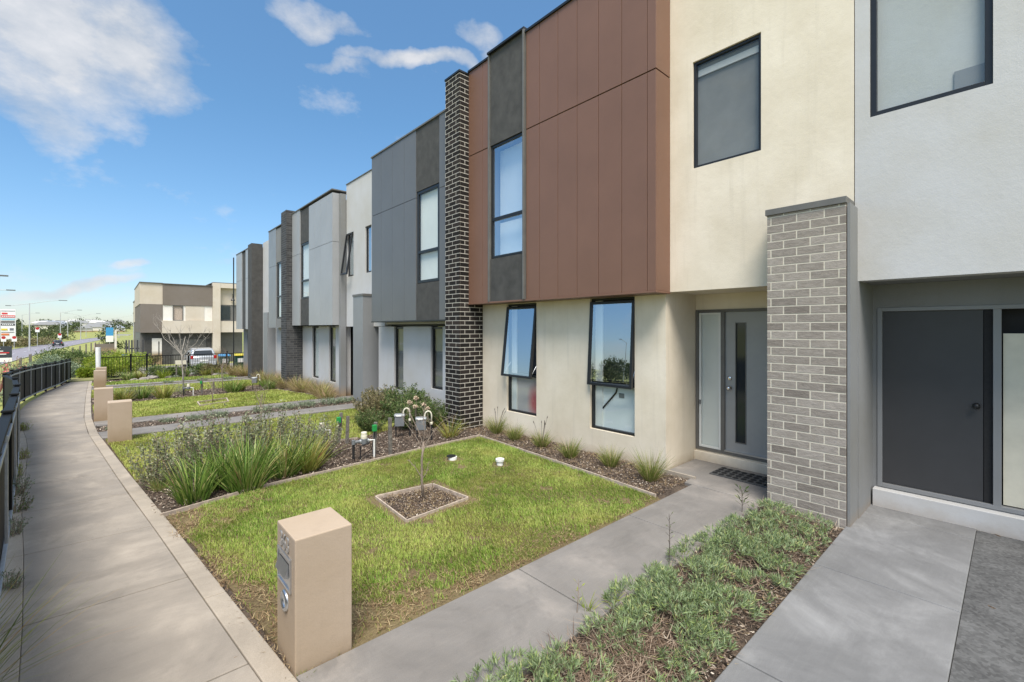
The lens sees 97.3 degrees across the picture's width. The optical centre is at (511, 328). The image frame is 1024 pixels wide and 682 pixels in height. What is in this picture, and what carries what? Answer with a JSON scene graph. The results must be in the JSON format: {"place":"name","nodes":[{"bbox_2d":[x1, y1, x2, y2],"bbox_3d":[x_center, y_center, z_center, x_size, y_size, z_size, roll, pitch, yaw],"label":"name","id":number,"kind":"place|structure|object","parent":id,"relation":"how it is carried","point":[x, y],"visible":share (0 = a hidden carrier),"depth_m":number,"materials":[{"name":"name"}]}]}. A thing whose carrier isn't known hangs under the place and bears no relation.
{"place":"outdoors","nodes":[
{"label":"outdoors","id":0,"kind":"place"},
{"bbox_2d":[1,334,130,363],"bbox_3d":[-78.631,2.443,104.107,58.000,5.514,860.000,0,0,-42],"label":"road","id":1,"kind":"structure","parent":0,"point":[21,352],"depth_m":107.78,"materials":[{"name":"grey asphalt"}]},
{"bbox_2d":[0,325,242,415],"bbox_3d":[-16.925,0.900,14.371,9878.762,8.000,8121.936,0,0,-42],"label":"ground","id":2,"kind":"structure","parent":0,"point":[85,335],"depth_m":127.17,"materials":[{"name":"green plant"}]},
{"bbox_2d":[0,346,11,367],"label":"sale board","id":3,"kind":"object","parent":2,"relation":"on","point":[6,353],"visible":0.9,"depth_m":44.86,"materials":[{"name":"white plastic"}]},
{"bbox_2d":[0,309,15,346],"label":"sign pylon","id":4,"kind":"object","parent":2,"relation":"on","point":[7,323],"visible":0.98,"depth_m":118.71,"materials":[{"name":"white plastic"}]},
{"bbox_2d":[0,430,27,681],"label":"footpath border strip","id":5,"kind":"object","parent":2,"relation":"on","point":[15,546],"visible":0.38,"depth_m":3.13,"materials":[{"name":"concrete"}]},
{"bbox_2d":[0,566,26,589],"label":"weed","id":6,"kind":"object","parent":5,"relation":"on","point":[9,584],"visible":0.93,"depth_m":3.29,"materials":[{"name":"green plant"}]},
{"bbox_2d":[8,515,32,536],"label":"weed","id":7,"kind":"object","parent":5,"relation":"on","point":[18,528],"visible":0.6,"depth_m":4.18,"materials":[{"name":"green plant"}]},
{"bbox_2d":[13,491,33,513],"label":"weed","id":8,"kind":"object","parent":5,"relation":"on","point":[23,504],"visible":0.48,"depth_m":4.76,"materials":[{"name":"green plant"}]},
{"bbox_2d":[13,472,34,495],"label":"weed","id":9,"kind":"object","parent":5,"relation":"on","point":[19,491],"visible":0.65,"depth_m":5.28,"materials":[{"name":"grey plant"}]},
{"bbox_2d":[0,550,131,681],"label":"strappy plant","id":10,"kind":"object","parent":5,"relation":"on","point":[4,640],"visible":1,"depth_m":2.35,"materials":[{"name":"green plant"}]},
{"bbox_2d":[0,358,70,599],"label":"panel fence","id":11,"kind":"object","parent":2,"relation":"on","point":[23,383],"visible":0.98,"depth_m":5.40,"materials":[{"name":"black metal"}]},
{"bbox_2d":[1,358,145,392],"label":"garden bed","id":12,"kind":"object","parent":2,"relation":"on","point":[75,378],"visible":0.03,"depth_m":23.33,"materials":[{"name":"green plant"}]},
{"bbox_2d":[32,344,90,366],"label":"bush","id":13,"kind":"object","parent":12,"relation":"on","point":[52,351],"visible":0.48,"depth_m":28.58,"materials":[{"name":"green plant"}]},
{"bbox_2d":[74,365,95,377],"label":"bush","id":14,"kind":"object","parent":12,"relation":"on","point":[84,372],"visible":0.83,"depth_m":23.71,"materials":[{"name":"green plant"}]},
{"bbox_2d":[81,352,122,369],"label":"bush","id":15,"kind":"object","parent":12,"relation":"on","point":[88,360],"visible":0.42,"depth_m":26.57,"materials":[{"name":"green plant"}]},
{"bbox_2d":[92,358,138,377],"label":"bush","id":16,"kind":"object","parent":12,"relation":"on","point":[113,368],"visible":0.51,"depth_m":23.60,"materials":[{"name":"green plant"}]},
{"bbox_2d":[115,350,151,370],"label":"bush","id":17,"kind":"object","parent":12,"relation":"on","point":[139,362],"visible":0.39,"depth_m":29.28,"materials":[{"name":"green plant"}]},
{"bbox_2d":[95,321,129,348],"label":"tree","id":18,"kind":"object","parent":2,"relation":"on","point":[114,327],"visible":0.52,"depth_m":80.49,"materials":[{"name":"green plant"}]},
{"bbox_2d":[101,351,237,377],"bbox_3d":[-17.640,2.017,25.419,8.308,1.350,0.080,0,0,-42],"label":"picket fence","id":19,"kind":"object","parent":2,"relation":"on","point":[189,359],"visible":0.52,"depth_m":24.04,"materials":[{"name":"black metal"}]},
{"bbox_2d":[134,282,242,364],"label":"townhouse","id":20,"kind":"structure","parent":2,"relation":"on","point":[198,308],"depth_m":36.77,"materials":[{"name":"beige paint"}]},
{"bbox_2d":[152,338,161,364],"bbox_3d":[-28.117,1.875,35.694,0.620,2.150,0.090,0,0,-42],"label":"door","id":21,"kind":"structure","parent":20,"relation":"in","point":[156,342],"depth_m":35.70,"materials":[{"name":"white wood"}]},
{"bbox_2d":[172,339,205,363],"bbox_3d":[-26.589,1.932,37.159,2.330,2.035,0.070,0,0,-42],"label":"garage door","id":22,"kind":"structure","parent":20,"relation":"in","point":[192,341],"depth_m":36.91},
{"bbox_2d":[221,305,235,320],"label":"window","id":23,"kind":"structure","parent":20,"relation":"in","point":[226,310],"depth_m":38.81,"materials":[{"name":"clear glass"}]},
{"bbox_2d":[233,243,262,378],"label":"terrace house","id":24,"kind":"structure","parent":2,"relation":"on","point":[249,290],"depth_m":21.74,"materials":[{"name":"paint"}]},
{"bbox_2d":[91,374,427,463],"bbox_3d":[-11.128,2.326,16.886,7.251,0.676,22.400,0,0,-42],"label":"garden bed","id":25,"kind":"object","parent":2,"relation":"on","point":[177,421],"visible":0.1,"depth_m":11.95,"materials":[{"name":"soil"}]},
{"bbox_2d":[94,387,112,421],"bbox_3d":[-9.475,1.797,10.463,0.330,0.820,0.330,0,0,-42],"label":"letterbox","id":26,"kind":"object","parent":25,"relation":"on","point":[103,396],"visible":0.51,"depth_m":10.33,"materials":[{"name":"beige concrete"}]},
{"bbox_2d":[148,382,180,398],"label":"strappy plant","id":27,"kind":"object","parent":25,"relation":"on","point":[161,394],"visible":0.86,"depth_m":14.51,"materials":[{"name":"green plant"}]},
{"bbox_2d":[91,379,260,398],"bbox_3d":[-13.136,2.383,17.972,5.350,0.136,3.500,0,0,-42],"label":"turf base","id":28,"kind":"object","parent":25,"relation":"on","point":[199,388],"visible":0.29,"depth_m":17.37,"materials":[{"name":"green plant"}]},
{"bbox_2d":[94,370,105,387],"bbox_3d":[-16.112,2.066,17.620,0.350,0.830,0.350,0,0,-42],"label":"letterbox","id":29,"kind":"object","parent":28,"relation":"on","point":[99,378],"visible":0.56,"depth_m":17.50,"materials":[{"name":"beige concrete"}]},
{"bbox_2d":[153,314,210,386],"bbox_3d":[-11.619,0.928,15.889,1.950,2.983,0.423,0,0,-12],"label":"sapling","id":30,"kind":"object","parent":25,"relation":"on","point":[180,351],"visible":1,"depth_m":15.90,"materials":[{"name":"brown plant"}]},
{"bbox_2d":[92,389,318,417],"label":"lawn grass","id":31,"kind":"structure","parent":25,"relation":"on","point":[159,406],"depth_m":13.25,"materials":[{"name":"green plant"}]},
{"bbox_2d":[106,407,394,482],"bbox_3d":[-4.413,2.025,8.602,4.980,0.142,3.700,0,0,-42],"label":"turf base","id":32,"kind":"object","parent":25,"relation":"on","point":[137,480],"visible":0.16,"depth_m":8.20,"materials":[{"name":"plant"}]},
{"bbox_2d":[108,399,131,442],"bbox_3d":[-7.145,1.722,8.214,0.335,0.790,0.330,0,0,-42],"label":"letterbox","id":33,"kind":"object","parent":32,"relation":"on","point":[119,420],"visible":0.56,"depth_m":8.10,"materials":[{"name":"beige concrete"}]},
{"bbox_2d":[354,406,390,431],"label":"shrub","id":34,"kind":"object","parent":32,"relation":"on","point":[366,422],"visible":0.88,"depth_m":8.51,"materials":[{"name":"green plant"}]},
{"bbox_2d":[352,389,393,418],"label":"shrub","id":35,"kind":"object","parent":32,"relation":"on","point":[371,403],"visible":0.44,"depth_m":9.67,"materials":[{"name":"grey plant"}]},
{"bbox_2d":[382,382,427,403],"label":"shrub","id":36,"kind":"object","parent":25,"relation":"on","point":[389,391],"visible":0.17,"depth_m":10.23,"materials":[{"name":"green plant"}]},
{"bbox_2d":[91,373,842,681],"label":"bark mulch","id":37,"kind":"object","parent":25,"relation":"on","point":[396,444],"visible":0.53,"depth_m":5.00,"materials":[{"name":"brown wood"}]},
{"bbox_2d":[124,432,182,488],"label":"shrub","id":38,"kind":"object","parent":37,"relation":"on","point":[155,474],"visible":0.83,"depth_m":5.46,"materials":[{"name":"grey plant"}]},
{"bbox_2d":[140,415,214,480],"bbox_3d":[-4.277,1.543,5.807,0.787,0.897,0.757,0,0,-42],"label":"shrub","id":39,"kind":"object","parent":37,"relation":"on","point":[190,441],"visible":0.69,"depth_m":5.76,"materials":[{"name":"green plant"}]},
{"bbox_2d":[145,449,236,505],"bbox_3d":[-3.585,1.634,5.005,0.967,0.599,1.037,0,0,-42],"label":"strappy plant","id":40,"kind":"object","parent":37,"relation":"on","point":[203,487],"visible":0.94,"depth_m":4.99,"materials":[{"name":"green plant"}]},
{"bbox_2d":[171,406,245,469],"bbox_3d":[-4.156,1.515,6.155,0.859,0.966,0.736,0,0,-42],"label":"shrub","id":41,"kind":"object","parent":37,"relation":"on","point":[212,423],"visible":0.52,"depth_m":6.13,"materials":[{"name":"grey plant"}]},
{"bbox_2d":[170,430,266,491],"bbox_3d":[-3.604,1.616,5.553,1.107,0.652,1.235,0,0,-42],"label":"strappy plant","id":42,"kind":"object","parent":37,"relation":"on","point":[217,487],"visible":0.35,"depth_m":5.38,"materials":[{"name":"green plant"}]},
{"bbox_2d":[176,428,293,494],"bbox_3d":[-3.205,1.572,5.416,1.226,0.723,1.221,0,0,-11],"label":"strappy plant","id":43,"kind":"object","parent":37,"relation":"on","point":[251,479],"visible":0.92,"depth_m":5.29,"materials":[{"name":"green plant"}]},
{"bbox_2d":[199,403,275,463],"bbox_3d":[-3.953,1.531,6.517,0.868,0.947,0.779,0,0,13],"label":"shrub","id":44,"kind":"object","parent":37,"relation":"on","point":[249,420],"visible":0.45,"depth_m":6.53,"materials":[{"name":"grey plant"}]},
{"bbox_2d":[202,425,299,472],"bbox_3d":[-3.436,1.630,6.001,1.125,0.642,0.957,0,0,-14],"label":"strappy plant","id":45,"kind":"object","parent":37,"relation":"on","point":[259,448],"visible":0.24,"depth_m":6.09,"materials":[{"name":"green plant"}]},
{"bbox_2d":[242,399,303,457],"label":"shrub","id":46,"kind":"object","parent":37,"relation":"on","point":[264,422],"visible":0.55,"depth_m":6.72,"materials":[{"name":"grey plant"}]},
{"bbox_2d":[240,429,324,479],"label":"strappy plant","id":47,"kind":"object","parent":37,"relation":"on","point":[289,471],"visible":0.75,"depth_m":5.86,"materials":[{"name":"green plant"}]},
{"bbox_2d":[273,410,327,454],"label":"shrub","id":48,"kind":"object","parent":37,"relation":"on","point":[304,430],"visible":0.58,"depth_m":6.84,"materials":[{"name":"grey plant"}]},
{"bbox_2d":[260,424,348,473],"bbox_3d":[-2.795,1.656,6.091,1.221,0.573,1.178,0,0,-42],"label":"strappy plant","id":49,"kind":"object","parent":37,"relation":"on","point":[313,463],"visible":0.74,"depth_m":6.09,"materials":[{"name":"green plant"}]},
{"bbox_2d":[275,507,351,677],"bbox_3d":[-1.199,1.573,2.699,0.350,0.815,0.350,0,0,-42],"label":"letterbox","id":50,"kind":"object","parent":37,"relation":"on","point":[313,565],"visible":0.98,"depth_m":2.58,"materials":[{"name":"beige concrete"}]},
{"bbox_2d":[160,434,478,516],"bbox_3d":[-2.132,1.933,6.354,0.142,0.095,4.568,0,0,41],"label":"timber edging","id":51,"kind":"object","parent":37,"relation":"on","point":[174,511],"visible":0.37,"depth_m":5.71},
{"bbox_2d":[302,417,343,457],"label":"shrub","id":52,"kind":"object","parent":37,"relation":"on","point":[334,442],"visible":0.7,"depth_m":6.75,"materials":[{"name":"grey plant"}]},
{"bbox_2d":[352,424,376,460],"bbox_3d":[-2.180,1.718,6.715,0.128,0.490,0.414,0,0,40],"label":"water meter","id":53,"kind":"object","parent":37,"relation":"on","point":[363,440],"visible":0.97,"depth_m":6.65,"materials":[{"name":"plastic"}]},
{"bbox_2d":[394,407,410,437],"bbox_3d":[-1.975,1.713,8.155,0.300,0.553,0.137,0,0,-10],"label":"gas meter","id":54,"kind":"object","parent":37,"relation":"on","point":[399,420],"visible":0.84,"depth_m":8.10,"materials":[{"name":"grey plastic"}]},
{"bbox_2d":[380,386,430,419],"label":"shrub","id":55,"kind":"object","parent":37,"relation":"on","point":[385,406],"visible":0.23,"depth_m":9.52,"materials":[{"name":"green plant"}]},
{"bbox_2d":[385,395,432,428],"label":"shrub","id":56,"kind":"object","parent":37,"relation":"on","point":[397,409],"visible":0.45,"depth_m":8.69,"materials":[{"name":"green plant"}]},
{"bbox_2d":[375,483,467,521],"bbox_3d":[-1.004,1.916,5.004,0.823,0.068,0.822,0,0,-42],"label":"tree bed frame","id":57,"kind":"object","parent":37,"relation":"on","point":[403,518],"visible":0.56,"depth_m":5.04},
{"bbox_2d":[400,398,453,499],"bbox_3d":[-0.965,1.369,5.041,0.609,1.164,0.248,0,0,16],"label":"sapling","id":58,"kind":"object","parent":37,"relation":"on","point":[421,475],"visible":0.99,"depth_m":5.07,"materials":[{"name":"brown plant"}]},
{"bbox_2d":[422,397,449,426],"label":"shrub","id":59,"kind":"object","parent":37,"relation":"on","point":[435,409],"visible":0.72,"depth_m":8.91,"materials":[{"name":"green plant"}]},
{"bbox_2d":[436,413,469,437],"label":"strappy plant","id":60,"kind":"object","parent":37,"relation":"on","point":[451,433],"visible":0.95,"depth_m":8.01,"materials":[{"name":"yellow plant"}]},
{"bbox_2d":[479,406,511,433],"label":"grass tuft","id":61,"kind":"object","parent":37,"relation":"on","point":[497,429],"visible":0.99,"depth_m":8.24,"materials":[{"name":"green plant"}]},
{"bbox_2d":[163,426,838,681],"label":"straw litter","id":62,"kind":"object","parent":37,"relation":"on","point":[360,601],"visible":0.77,"depth_m":3.57,"materials":[{"name":"beige plant"}]},
{"bbox_2d":[503,421,528,440],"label":"grass tuft","id":63,"kind":"object","parent":37,"relation":"on","point":[513,435],"visible":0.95,"depth_m":7.73,"materials":[{"name":"green plant"}]},
{"bbox_2d":[528,416,554,447],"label":"grass tuft","id":64,"kind":"object","parent":37,"relation":"on","point":[540,442],"visible":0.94,"depth_m":7.28,"materials":[{"name":"green plant"}]},
{"bbox_2d":[479,435,655,496],"bbox_3d":[0.526,1.933,6.578,0.016,0.094,3.662,0,0,-37],"label":"timber edging","id":65,"kind":"object","parent":37,"relation":"on","point":[604,477],"visible":0.5,"depth_m":6.02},
{"bbox_2d":[553,431,586,458],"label":"grass tuft","id":66,"kind":"object","parent":37,"relation":"on","point":[569,453],"visible":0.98,"depth_m":6.67,"materials":[{"name":"green plant"}]},
{"bbox_2d":[592,442,624,467],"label":"grass tuft","id":67,"kind":"object","parent":37,"relation":"on","point":[607,461],"visible":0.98,"depth_m":6.26,"materials":[{"name":"green plant"}]},
{"bbox_2d":[450,497,834,681],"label":"ground cover","id":68,"kind":"object","parent":37,"relation":"on","point":[661,593],"visible":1,"depth_m":3.04,"materials":[{"name":"green plant"}]},
{"bbox_2d":[624,447,676,481],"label":"grass tuft","id":69,"kind":"object","parent":37,"relation":"on","point":[653,473],"visible":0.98,"depth_m":5.68,"materials":[{"name":"green plant"}]},
{"bbox_2d":[504,495,836,681],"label":"dry stems","id":70,"kind":"object","parent":37,"relation":"on","point":[632,673],"visible":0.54,"depth_m":2.64,"materials":[{"name":"plant"}]},
{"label":"turf base","id":71,"kind":"structure","parent":25,"relation":"on","visible":0},
{"bbox_2d":[91,374,236,385],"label":"lawn grass","id":72,"kind":"structure","parent":71,"relation":"on","point":[159,380],"depth_m":21.68,"materials":[{"name":"green plant"}]},
{"bbox_2d":[263,224,280,377],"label":"terrace house","id":73,"kind":"structure","parent":2,"relation":"on","point":[272,303],"depth_m":19.65,"materials":[{"name":"paint"}]},
{"bbox_2d":[277,262,280,318],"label":"window","id":74,"kind":"structure","parent":73,"relation":"in","point":[278,264],"depth_m":18.67,"materials":[{"name":"glass"}]},
{"bbox_2d":[281,188,442,396],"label":"terrace house","id":75,"kind":"structure","parent":2,"relation":"on","point":[316,338],"depth_m":15.43,"materials":[{"name":"paint"}]},
{"bbox_2d":[301,241,308,298],"bbox_3d":[-7.325,-2.050,16.066,0.084,1.980,0.940,0,0,-42],"label":"window","id":76,"kind":"structure","parent":75,"relation":"in","point":[306,247],"depth_m":16.25,"materials":[{"name":"glass"}]},
{"bbox_2d":[313,326,318,377],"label":"window","id":77,"kind":"structure","parent":75,"relation":"in","point":[317,327],"depth_m":16.52,"materials":[{"name":"glass"}]},
{"bbox_2d":[330,326,335,381],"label":"window","id":78,"kind":"structure","parent":75,"relation":"in","point":[334,327],"depth_m":15.27,"materials":[{"name":"glass"}]},
{"bbox_2d":[340,109,444,413],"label":"terrace house","id":79,"kind":"structure","parent":2,"relation":"on","point":[394,249],"depth_m":10.97,"materials":[{"name":"paint"}]},
{"bbox_2d":[340,232,353,276],"bbox_3d":[-5.034,-2.275,13.890,0.341,1.350,0.500,0,0,-42],"label":"window","id":80,"kind":"structure","parent":79,"relation":"in","point":[350,262],"depth_m":13.94,"materials":[{"name":"metal"}]},
{"bbox_2d":[366,225,370,272],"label":"window","id":81,"kind":"structure","parent":79,"relation":"in","point":[368,229],"depth_m":13.09,"materials":[{"name":"glass"}]},
{"bbox_2d":[396,327,402,389],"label":"window","id":82,"kind":"structure","parent":79,"relation":"in","point":[400,328],"depth_m":11.78,"materials":[{"name":"glass"}]},
{"bbox_2d":[417,183,438,283],"bbox_3d":[-1.813,-2.040,9.894,0.084,2.060,0.910,0,0,-42],"label":"window","id":83,"kind":"structure","parent":79,"relation":"in","point":[427,203],"depth_m":9.98,"materials":[{"name":"glass"}]},
{"bbox_2d":[432,327,442,389],"bbox_3d":[-1.657,0.685,10.337,0.080,1.430,0.500,0,0,-42],"label":"window","id":84,"kind":"structure","parent":79,"relation":"in","point":[439,330],"depth_m":10.43,"materials":[{"name":"glass"}]},
{"bbox_2d":[444,0,854,528],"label":"terrace house","id":85,"kind":"structure","parent":2,"relation":"on","point":[646,201],"depth_m":6.12,"materials":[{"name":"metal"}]},
{"bbox_2d":[491,133,521,258],"bbox_3d":[-0.003,-2.300,8.011,0.214,2.050,0.900,0,0,-42],"label":"window","id":86,"kind":"structure","parent":85,"relation":"in","point":[510,158],"depth_m":8.18,"materials":[{"name":"glass"}]},
{"bbox_2d":[501,303,535,415],"bbox_3d":[0.242,0.552,8.231,0.516,1.985,0.990,0,0,-42],"label":"window","id":87,"kind":"structure","parent":85,"relation":"in","point":[520,322],"depth_m":8.43,"materials":[{"name":"glass"}]},
{"bbox_2d":[587,297,634,435],"bbox_3d":[1.581,0.547,6.792,0.445,1.995,1.000,0,0,-42],"label":"window","id":88,"kind":"structure","parent":85,"relation":"in","point":[611,343],"depth_m":6.95,"materials":[{"name":"glass"}]},
{"bbox_2d":[694,33,760,167],"bbox_3d":[2.632,-2.720,5.512,0.080,1.360,0.810,0,0,-42],"label":"window","id":89,"kind":"structure","parent":85,"relation":"in","point":[727,100],"depth_m":5.53,"materials":[{"name":"glass"}]},
{"bbox_2d":[724,311,766,459],"bbox_3d":[3.264,0.746,5.978,0.106,1.943,0.860,0,0,-42],"label":"door","id":90,"kind":"structure","parent":85,"relation":"in","point":[745,332],"depth_m":6.10,"materials":[{"name":"grey glass"}]},
{"bbox_2d":[670,459,766,505],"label":"porch slab","id":91,"kind":"structure","parent":2,"relation":"on","point":[700,470],"depth_m":5.58,"materials":[{"name":"concrete"}]},
{"bbox_2d":[709,467,766,487],"bbox_3d":[2.978,1.890,5.702,0.406,0.016,0.810,0,0,-42],"label":"doormat","id":92,"kind":"object","parent":91,"relation":"on","point":[749,478],"visible":0.77,"depth_m":5.74,"materials":[{"name":"rubber"}]},
{"bbox_2d":[847,0,1023,540],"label":"terrace house","id":93,"kind":"structure","parent":2,"relation":"on","point":[935,321],"depth_m":4.30,"materials":[{"name":"paint"}]},
{"bbox_2d":[870,0,992,116],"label":"window","id":94,"kind":"structure","parent":93,"relation":"in","point":[921,51],"depth_m":4.19,"materials":[{"name":"glass"}]},
{"bbox_2d":[883,309,992,503],"bbox_3d":[4.279,0.742,4.573,0.102,1.845,0.818,0,0,-42],"label":"door","id":95,"kind":"structure","parent":93,"relation":"in","point":[933,359],"depth_m":4.55,"materials":[{"name":"wood"}]},
{"bbox_2d":[949,530,1023,681],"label":"gravel","id":96,"kind":"structure","parent":2,"relation":"on","point":[989,646],"depth_m":2.98,"materials":[{"name":"grey gravel"}]},
{"bbox_2d":[19,381,260,681],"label":"footpath","id":97,"kind":"structure","parent":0,"point":[90,520],"depth_m":3.35,"materials":[{"name":"concrete"}]},
{"bbox_2d":[137,363,232,375],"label":"driveway","id":98,"kind":"structure","parent":0,"point":[142,369],"depth_m":31.95,"materials":[{"name":"concrete"}]},
{"bbox_2d":[183,347,216,365],"bbox_3d":[-22.543,2.116,32.536,1.757,1.421,3.840,0,0,-42],"label":"parked car","id":99,"kind":"object","parent":98,"relation":"on","point":[209,351],"visible":0.65,"depth_m":31.32,"materials":[{"name":"silver metal"}]},
{"bbox_2d":[84,381,297,681],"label":"footpath edge strip","id":100,"kind":"object","parent":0,"point":[262,659],"visible":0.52,"depth_m":3.34,"materials":[{"name":"concrete"}]},
{"bbox_2d":[94,395,352,427],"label":"side path","id":101,"kind":"structure","parent":0,"point":[158,417],"depth_m":11.16,"materials":[{"name":"concrete"}]},
{"bbox_2d":[98,403,366,438],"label":"side path","id":102,"kind":"structure","parent":0,"point":[159,428],"depth_m":10.07,"materials":[{"name":"concrete"}]},
{"bbox_2d":[0,0,565,325],"label":"sky","id":103,"kind":"structure","parent":0,"point":[159,141],"materials":[{"name":"blue"}]},
{"bbox_2d":[166,436,660,671],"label":"lawn grass","id":104,"kind":"structure","parent":0,"point":[481,445],"depth_m":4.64,"materials":[{"name":"green plant"}]},
{"bbox_2d":[296,485,758,681],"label":"front path","id":105,"kind":"structure","parent":0,"point":[521,607],"depth_m":3.09,"materials":[{"name":"concrete"}]},
{"bbox_2d":[714,503,976,681],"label":"neighbour path","id":106,"kind":"structure","parent":0,"point":[878,595],"depth_m":3.02,"materials":[{"name":"grey concrete"}]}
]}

